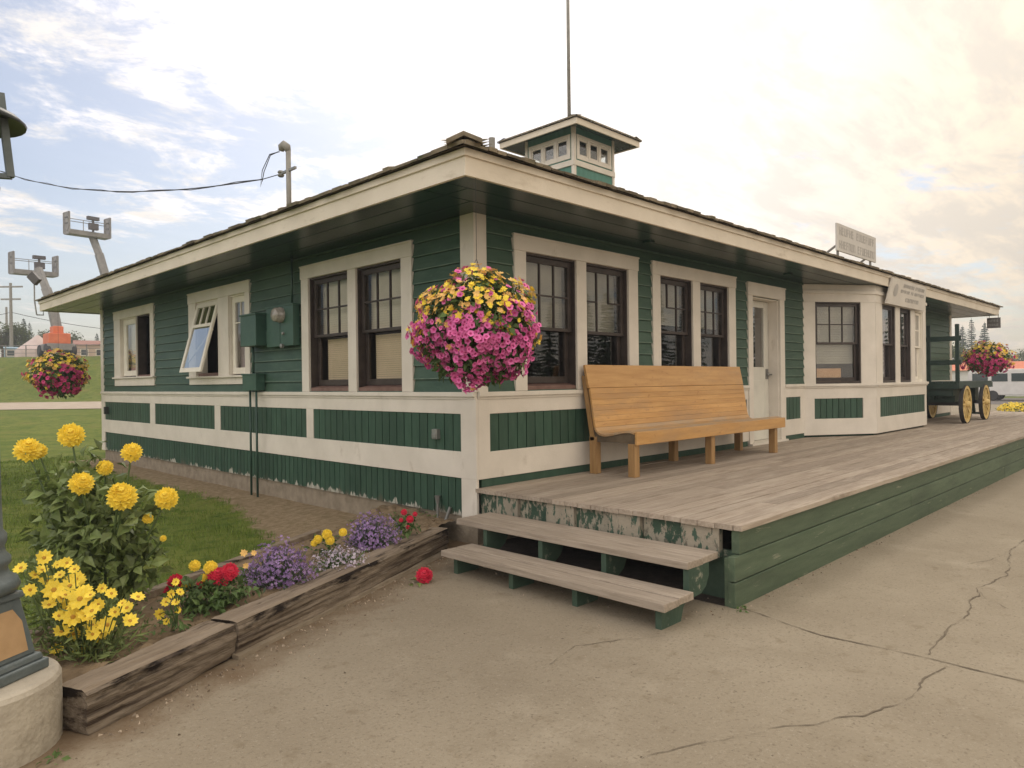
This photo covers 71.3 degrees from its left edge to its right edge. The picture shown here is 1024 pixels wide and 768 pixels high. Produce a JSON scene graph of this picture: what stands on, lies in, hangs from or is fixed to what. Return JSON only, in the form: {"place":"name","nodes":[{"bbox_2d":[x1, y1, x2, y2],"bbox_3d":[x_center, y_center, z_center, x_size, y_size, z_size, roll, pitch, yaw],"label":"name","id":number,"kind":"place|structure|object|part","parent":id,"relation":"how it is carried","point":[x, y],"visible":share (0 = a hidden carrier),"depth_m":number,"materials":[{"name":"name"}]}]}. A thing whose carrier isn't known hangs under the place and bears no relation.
{"place":"outdoors","nodes":[
{"label":"outdoors","id":0,"kind":"place"},
{"bbox_2d":[0,356,1023,729],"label":"lawn","id":1,"kind":"structure","parent":0,"point":[284,518],"depth_m":10.04,"materials":[{"name":"green plant"}]},
{"bbox_2d":[5,307,7,326],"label":"utility pole","id":2,"kind":"object","parent":1,"relation":"on","point":[6,315],"visible":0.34,"depth_m":83.90,"materials":[{"name":"grey wood"}]},
{"bbox_2d":[3,347,17,356],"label":"portable cabin","id":3,"kind":"object","parent":1,"relation":"on","point":[10,351],"visible":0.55,"depth_m":60.53,"materials":[{"name":"white plastic"}]},
{"bbox_2d":[6,350,14,356],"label":"window","id":4,"kind":"structure","parent":3,"relation":"in","point":[7,351],"depth_m":60.52,"materials":[{"name":"white glass"}]},
{"bbox_2d":[0,283,22,346],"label":"utility pole","id":5,"kind":"object","parent":1,"relation":"on","point":[10,287],"visible":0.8,"depth_m":65.90,"materials":[{"name":"wood"}]},
{"bbox_2d":[0,312,99,328],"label":"power line","id":6,"kind":"object","parent":5,"relation":"attached to","point":[49,320],"visible":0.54,"depth_m":66.73,"materials":[{"name":"black metal"}]},
{"bbox_2d":[0,321,25,356],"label":"leafy tree","id":7,"kind":"object","parent":1,"relation":"on","point":[2,344],"visible":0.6,"depth_m":72.18,"materials":[{"name":"green plant"}]},
{"bbox_2d":[0,322,33,347],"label":"leafy tree","id":8,"kind":"object","parent":1,"relation":"on","point":[22,340],"visible":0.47,"depth_m":73.18,"materials":[{"name":"green plant"}]},
{"bbox_2d":[18,317,27,338],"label":"spruce tree","id":9,"kind":"object","parent":1,"relation":"on","point":[24,322],"visible":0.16,"depth_m":79.97,"materials":[{"name":"green plant"}]},
{"bbox_2d":[14,335,56,356],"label":"tent","id":10,"kind":"object","parent":1,"relation":"on","point":[35,340],"visible":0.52,"depth_m":58.74,"materials":[{"name":"white fabric"}]},
{"bbox_2d":[8,251,76,356],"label":"boom lift","id":11,"kind":"object","parent":1,"relation":"on","point":[56,337],"visible":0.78,"depth_m":53.80,"materials":[{"name":"metal"}]},
{"bbox_2d":[37,329,49,337],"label":"leafy tree","id":12,"kind":"object","parent":1,"relation":"on","point":[42,332],"visible":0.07,"depth_m":77.49,"materials":[{"name":"green plant"}]},
{"bbox_2d":[0,344,99,356],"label":"wire fence","id":13,"kind":"object","parent":1,"relation":"on","point":[26,349],"visible":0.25,"depth_m":56.45,"materials":[{"name":"grey metal"}]},
{"bbox_2d":[0,401,100,409],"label":"gravel track","id":14,"kind":"structure","parent":1,"relation":"on","point":[50,405],"depth_m":39.41,"materials":[{"name":"beige gravel"}]},
{"bbox_2d":[68,330,84,343],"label":"leafy tree","id":15,"kind":"object","parent":1,"relation":"on","point":[75,336],"visible":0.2,"depth_m":89.36,"materials":[{"name":"green plant"}]},
{"bbox_2d":[63,211,110,274],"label":"boom lift","id":16,"kind":"object","parent":1,"relation":"on","point":[93,236],"visible":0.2,"depth_m":55.67,"materials":[{"name":"metal"}]},
{"bbox_2d":[73,340,100,355],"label":"cabin","id":17,"kind":"object","parent":1,"relation":"on","point":[80,343],"visible":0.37,"depth_m":64.94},
{"bbox_2d":[80,349,88,355],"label":"window","id":18,"kind":"structure","parent":17,"relation":"in","point":[81,350],"depth_m":64.58,"materials":[{"name":"white glass"}]},
{"bbox_2d":[95,349,100,355],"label":"window","id":19,"kind":"structure","parent":17,"relation":"in","point":[98,353],"depth_m":65.20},
{"bbox_2d":[0,454,275,627],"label":"grass","id":20,"kind":"structure","parent":1,"relation":"on","point":[3,476],"depth_m":8.42,"materials":[{"name":"green plant"}]},
{"bbox_2d":[29,529,320,635],"bbox_3d":[-2.302,1.494,4.945,0.078,0.295,3.448,-1,0,17],"label":"edging board","id":21,"kind":"object","parent":1,"relation":"on","point":[156,590],"visible":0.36,"depth_m":5.43,"materials":[{"name":"brown wood"}]},
{"bbox_2d":[952,342,968,361],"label":"leafy tree","id":22,"kind":"object","parent":1,"relation":"on","point":[953,352],"visible":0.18,"depth_m":73.95,"materials":[{"name":"green plant"}]},
{"bbox_2d":[959,326,968,357],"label":"spruce tree","id":23,"kind":"object","parent":1,"relation":"on","point":[962,333],"visible":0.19,"depth_m":129.82,"materials":[{"name":"green plant"}]},
{"bbox_2d":[965,319,978,351],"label":"spruce tree","id":24,"kind":"object","parent":1,"relation":"on","point":[971,334],"visible":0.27,"depth_m":129.89,"materials":[{"name":"green plant"}]},
{"bbox_2d":[978,322,989,344],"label":"spruce tree","id":25,"kind":"object","parent":1,"relation":"on","point":[984,333],"visible":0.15,"depth_m":129.76,"materials":[{"name":"green plant"}]},
{"bbox_2d":[952,361,1023,395],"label":"long shed","id":26,"kind":"structure","parent":1,"relation":"on","point":[965,372],"depth_m":58.36,"materials":[{"name":"orange paint"}]},
{"bbox_2d":[1009,353,1023,360],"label":"leafy tree","id":27,"kind":"object","parent":1,"relation":"on","point":[1017,359],"visible":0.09,"depth_m":94.62,"materials":[{"name":"green plant"}]},
{"bbox_2d":[0,0,1023,359],"label":"sky","id":28,"kind":"structure","parent":0,"point":[898,123],"materials":[{"name":"white"}]},
{"bbox_2d":[19,404,1023,767],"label":"pavement","id":29,"kind":"structure","parent":0,"point":[427,668],"depth_m":3.70,"materials":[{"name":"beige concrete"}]},
{"bbox_2d":[0,92,62,767],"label":"lamp post","id":30,"kind":"object","parent":29,"relation":"on","point":[31,708],"visible":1,"depth_m":3.05,"materials":[{"name":"concrete"}]},
{"bbox_2d":[36,748,70,764],"bbox_3d":[-1.892,1.558,2.971,0.115,0.093,0.124,-1,0,-4],"label":"weed","id":31,"kind":"object","parent":29,"relation":"on","point":[55,754],"visible":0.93,"depth_m":2.96,"materials":[{"name":"green plant"}]},
{"bbox_2d":[62,621,236,734],"bbox_3d":[-1.824,1.458,3.644,0.239,0.205,0.925,-1,0,21],"label":"edging timber","id":32,"kind":"object","parent":29,"relation":"on","point":[99,698],"visible":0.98,"depth_m":3.48,"materials":[{"name":"brown wood"}]},
{"bbox_2d":[33,504,453,683],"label":"bed soil","id":33,"kind":"structure","parent":29,"relation":"on","point":[70,670],"depth_m":4.50,"materials":[{"name":"brown soil"}]},
{"bbox_2d":[12,543,150,665],"bbox_3d":[-2.307,1.181,3.758,1.030,0.648,0.538,-1,0,19],"label":"coreopsis clump","id":34,"kind":"object","parent":33,"relation":"on","point":[68,598],"visible":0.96,"depth_m":3.62,"materials":[{"name":"yellow plant"}]},
{"bbox_2d":[12,422,179,620],"bbox_3d":[-2.509,0.871,4.307,0.941,1.274,0.730,-1,0,45],"label":"dahlia bush","id":35,"kind":"object","parent":33,"relation":"on","point":[119,553],"visible":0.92,"depth_m":4.22,"materials":[{"name":"green plant"}]},
{"bbox_2d":[153,578,195,634],"bbox_3d":[-1.903,1.250,4.026,0.205,0.352,0.207,-1,0,45],"label":"snapdragon","id":36,"kind":"object","parent":33,"relation":"on","point":[159,613],"visible":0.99,"depth_m":4.02,"materials":[{"name":"yellow plant"}]},
{"bbox_2d":[160,560,261,621],"bbox_3d":[-1.840,1.264,4.391,0.589,0.355,0.411,-1,0,-30],"label":"zinnia clump","id":37,"kind":"object","parent":33,"relation":"on","point":[215,581],"visible":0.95,"depth_m":4.39,"materials":[{"name":"green plant"}]},
{"bbox_2d":[33,508,441,660],"bbox_3d":[-1.712,1.336,5.306,0.963,0.103,4.727,-1,0,19],"label":"ground cover","id":38,"kind":"object","parent":33,"relation":"on","point":[152,632],"visible":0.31,"depth_m":4.57,"materials":[{"name":"green plant"}]},
{"bbox_2d":[238,549,256,584],"bbox_3d":[-1.792,1.253,4.883,0.178,0.306,0.333,-1,0,-31],"label":"yellow pansy","id":39,"kind":"object","parent":33,"relation":"on","point":[244,553],"visible":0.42,"depth_m":4.75,"materials":[{"name":"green plant"}]},
{"bbox_2d":[239,535,318,592],"bbox_3d":[-1.587,1.239,4.853,0.524,0.398,0.499,-1,0,45],"label":"lilac clump","id":40,"kind":"object","parent":33,"relation":"on","point":[270,576],"visible":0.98,"depth_m":4.79,"materials":[{"name":"purple plant"}]},
{"bbox_2d":[303,528,346,555],"bbox_3d":[-1.479,1.280,5.726,0.369,0.275,0.233,-1,0,11],"label":"yellow pansy","id":41,"kind":"object","parent":33,"relation":"on","point":[326,536],"visible":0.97,"depth_m":5.65,"materials":[{"name":"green plant"}]},
{"bbox_2d":[310,545,369,573],"bbox_3d":[-1.293,1.309,5.335,0.459,0.222,0.460,-1,0,12],"label":"pale alyssum","id":42,"kind":"object","parent":33,"relation":"on","point":[326,562],"visible":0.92,"depth_m":5.30,"materials":[{"name":"white plant"}]},
{"bbox_2d":[343,510,401,551],"bbox_3d":[-1.180,1.234,5.996,0.530,0.364,0.507,-1,0,45],"label":"lilac clump","id":43,"kind":"object","parent":33,"relation":"on","point":[365,539],"visible":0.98,"depth_m":5.96,"materials":[{"name":"purple plant"}]},
{"bbox_2d":[392,509,420,538],"bbox_3d":[-0.910,1.221,6.232,0.261,0.289,0.233,-1,0,45],"label":"red geranium","id":44,"kind":"object","parent":33,"relation":"on","point":[409,518],"visible":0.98,"depth_m":6.19,"materials":[{"name":"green plant"}]},
{"bbox_2d":[211,527,448,653],"bbox_3d":[-1.162,1.433,5.353,0.232,0.205,2.730,-1,0,21],"label":"edging timber","id":45,"kind":"object","parent":29,"relation":"on","point":[259,620],"visible":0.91,"depth_m":4.84,"materials":[{"name":"brown wood"}]},
{"bbox_2d":[231,552,442,660],"bbox_3d":[-1.079,1.540,5.282,0.062,0.045,2.689,-1,0,21],"label":"edging timber","id":46,"kind":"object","parent":29,"relation":"on","point":[274,638],"depth_m":4.78,"materials":[{"name":"wood"}]},
{"bbox_2d":[409,567,432,586],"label":"red flower","id":47,"kind":"object","parent":29,"relation":"on","point":[424,575],"visible":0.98,"depth_m":5.51,"materials":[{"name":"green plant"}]},
{"bbox_2d":[35,114,1002,544],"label":"train depot","id":48,"kind":"structure","parent":29,"relation":"on","point":[267,354],"depth_m":8.95,"materials":[{"name":"green wood"}]},
{"bbox_2d":[27,271,43,315],"bbox_3d":[-9.912,-1.878,14.842,0.269,0.911,0.145,-1,0,0],"label":"floodlight","id":49,"kind":"object","parent":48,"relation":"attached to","point":[34,278],"visible":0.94,"depth_m":14.78,"materials":[{"name":"grey metal"}]},
{"bbox_2d":[21,347,90,398],"bbox_3d":[-9.428,-0.598,14.786,1.217,1.850,1.204,-1,0,45],"label":"hanging basket","id":50,"kind":"object","parent":48,"relation":"hanging from","point":[60,377],"visible":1,"depth_m":14.55,"materials":[{"name":"pink plant"}]},
{"bbox_2d":[112,303,156,385],"bbox_3d":[-7.085,-0.701,13.500,2.260,1.465,0.240,-1,0,45],"label":"window","id":51,"kind":"structure","parent":48,"relation":"in","point":[129,324],"depth_m":13.56,"materials":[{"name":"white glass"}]},
{"bbox_2d":[179,279,251,384],"bbox_3d":[-4.489,-0.725,10.749,2.240,1.465,0.444,-1,0,45],"label":"window","id":52,"kind":"structure","parent":48,"relation":"in","point":[229,301],"depth_m":10.67,"materials":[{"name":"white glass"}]},
{"bbox_2d":[277,140,296,204],"bbox_3d":[-2.870,-2.489,9.063,0.423,1.202,0.134,-1,0,45],"label":"service mast","id":53,"kind":"object","parent":48,"relation":"attached to","point":[283,146],"visible":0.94,"depth_m":9.03,"materials":[{"name":"grey metal"}]},
{"bbox_2d":[0,151,279,192],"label":"service cable","id":54,"kind":"object","parent":53,"relation":"attached to","point":[167,189],"visible":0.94,"depth_m":10.97,"materials":[{"name":"black metal"}]},
{"bbox_2d":[299,240,414,391],"bbox_3d":[-1.778,-0.698,8.260,2.311,1.573,0.225,-1,0,45],"label":"window","id":55,"kind":"structure","parent":48,"relation":"in","point":[389,267],"depth_m":8.17,"materials":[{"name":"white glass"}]},
{"bbox_2d":[405,178,541,393],"bbox_3d":[-0.274,-0.768,5.517,1.081,1.686,1.055,-1,0,45],"label":"hanging basket","id":56,"kind":"object","parent":48,"relation":"hanging from","point":[478,340],"visible":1,"depth_m":5.29,"materials":[{"name":"pink plant"}]},
{"bbox_2d":[566,0,570,116],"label":"flagpole","id":57,"kind":"object","parent":48,"relation":"on","point":[568,64],"visible":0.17,"depth_m":16.62,"materials":[{"name":"grey metal"}]},
{"bbox_2d":[511,232,639,390],"bbox_3d":[0.713,-0.728,7.919,0.215,1.573,2.159,-1,0,45],"label":"window","id":58,"kind":"structure","parent":48,"relation":"in","point":[588,271],"depth_m":7.84,"materials":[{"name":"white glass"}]},
{"bbox_2d":[650,260,736,366],"bbox_3d":[2.435,-0.754,9.657,0.215,1.573,2.166,-1,0,45],"label":"window","id":59,"kind":"structure","parent":48,"relation":"in","point":[697,286],"depth_m":9.57,"materials":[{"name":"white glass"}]},
{"bbox_2d":[753,301,771,440],"bbox_3d":[3.838,-0.211,11.182,0.135,2.190,0.900,-1,0,45],"label":"door","id":60,"kind":"structure","parent":48,"relation":"in","point":[761,383],"depth_m":11.41,"materials":[{"name":"white wood"}]},
{"bbox_2d":[816,368,841,383],"bbox_3d":[5.526,-0.136,12.500,0.600,0.270,0.240,-1,0,-11],"label":"cardboard box","id":61,"kind":"object","parent":48,"relation":"in","point":[828,373],"visible":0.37,"depth_m":12.40,"materials":[{"name":"brown cardboard"}]},
{"bbox_2d":[815,302,860,383],"bbox_3d":[5.563,-0.706,12.301,0.874,1.394,0.164,-1,0,-11],"label":"window","id":62,"kind":"structure","parent":48,"relation":"in","point":[829,342],"depth_m":12.35,"materials":[{"name":"brown glass"}]},
{"bbox_2d":[827,223,875,264],"bbox_3d":[5.817,-2.314,12.379,0.347,0.640,1.850,-1,0,45],"label":"roof sign","id":63,"kind":"object","parent":48,"relation":"on","point":[853,242],"visible":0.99,"depth_m":12.15,"materials":[{"name":"white metal"}]},
{"bbox_2d":[882,304,894,382],"bbox_3d":[6.723,-0.721,12.913,0.164,1.394,0.734,-1,0,45],"label":"window","id":64,"kind":"structure","parent":48,"relation":"in","point":[890,344],"depth_m":13.12,"materials":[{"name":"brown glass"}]},
{"bbox_2d":[900,308,910,381],"bbox_3d":[7.391,-0.731,13.588,0.164,1.394,0.674,-1,0,45],"label":"window","id":65,"kind":"structure","parent":48,"relation":"in","point":[905,357],"depth_m":13.75,"materials":[{"name":"brown glass"}]},
{"bbox_2d":[885,277,926,310],"bbox_3d":[7.363,-1.650,13.257,0.118,0.450,2.300,-1,0,45],"label":"fascia sign","id":66,"kind":"object","parent":48,"relation":"attached to","point":[903,293],"visible":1,"depth_m":13.12,"materials":[{"name":"paint"}]},
{"bbox_2d":[915,311,922,381],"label":"window","id":67,"kind":"structure","parent":48,"relation":"in","point":[918,315],"depth_m":14.31,"materials":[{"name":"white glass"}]},
{"bbox_2d":[960,340,1018,376],"bbox_3d":[12.438,-0.981,18.716,1.261,1.641,1.194,-1,0,5],"label":"hanging basket","id":68,"kind":"object","parent":48,"relation":"hanging from","point":[989,359],"visible":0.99,"depth_m":18.45,"materials":[{"name":"pink plant"}]},
{"bbox_2d":[987,314,1000,327],"bbox_3d":[12.611,-1.644,18.684,0.300,0.360,0.044,-1,0,45],"label":"eave sign","id":69,"kind":"object","parent":48,"relation":"hanging from","point":[993,322],"visible":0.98,"depth_m":18.66,"materials":[{"name":"black metal"}]},
{"bbox_2d":[441,512,717,629],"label":"wooden steps","id":70,"kind":"structure","parent":29,"relation":"on","point":[666,604],"depth_m":5.16,"materials":[{"name":"wood"}]},
{"bbox_2d":[481,529,731,605],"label":"damp soil","id":71,"kind":"structure","parent":29,"relation":"on","point":[663,575],"depth_m":6.03,"materials":[{"name":"black soil"}]},
{"bbox_2d":[737,605,748,612],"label":"weed","id":72,"kind":"object","parent":29,"relation":"on","point":[745,607],"visible":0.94,"depth_m":4.76,"materials":[{"name":"green plant"}]},
{"bbox_2d":[475,411,1023,608],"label":"boardwalk deck","id":73,"kind":"structure","parent":29,"relation":"on","point":[789,511],"depth_m":6.67,"materials":[{"name":"wood"}]},
{"bbox_2d":[581,365,784,477],"bbox_3d":[2.253,0.360,8.801,0.725,1.179,3.534,-1,0,45],"label":"station bench","id":74,"kind":"object","parent":73,"relation":"on","point":[633,407],"visible":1,"depth_m":8.49,"materials":[{"name":"brown wood"}]},
{"bbox_2d":[926,324,992,422],"bbox_3d":[10.129,-0.217,16.484,1.290,2.100,3.547,-1,0,45],"label":"baggage cart","id":75,"kind":"object","parent":73,"relation":"on","point":[965,396],"visible":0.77,"depth_m":15.26,"materials":[{"name":"wood"}]},
{"bbox_2d":[550,531,1023,767],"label":"pavement crack","id":76,"kind":"object","parent":29,"relation":"on","point":[941,637],"visible":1,"depth_m":3.97,"materials":[{"name":"grey concrete"}]},
{"bbox_2d":[995,402,1023,411],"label":"yellow flower bed","id":77,"kind":"object","parent":29,"relation":"on","point":[1014,407],"visible":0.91,"depth_m":28.84,"materials":[{"name":"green plant"}]},
{"bbox_2d":[975,398,1023,403],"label":"road","id":78,"kind":"structure","parent":0,"point":[1007,400],"depth_m":43.70,"materials":[{"name":"grey asphalt"}]},
{"bbox_2d":[968,369,1023,400],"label":"white van","id":79,"kind":"object","parent":78,"relation":"on","point":[1010,382],"visible":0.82,"depth_m":44.84,"materials":[{"name":"paint"}]},
{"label":"window","id":80,"kind":"part","parent":79,"relation":"part of","materials":[{"name":"grey glass"}]},
{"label":"window","id":81,"kind":"part","parent":79,"relation":"part of","materials":[{"name":"grey glass"}]},
{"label":"window","id":82,"kind":"part","parent":79,"relation":"part of","materials":[{"name":"grey glass"}]}
]}

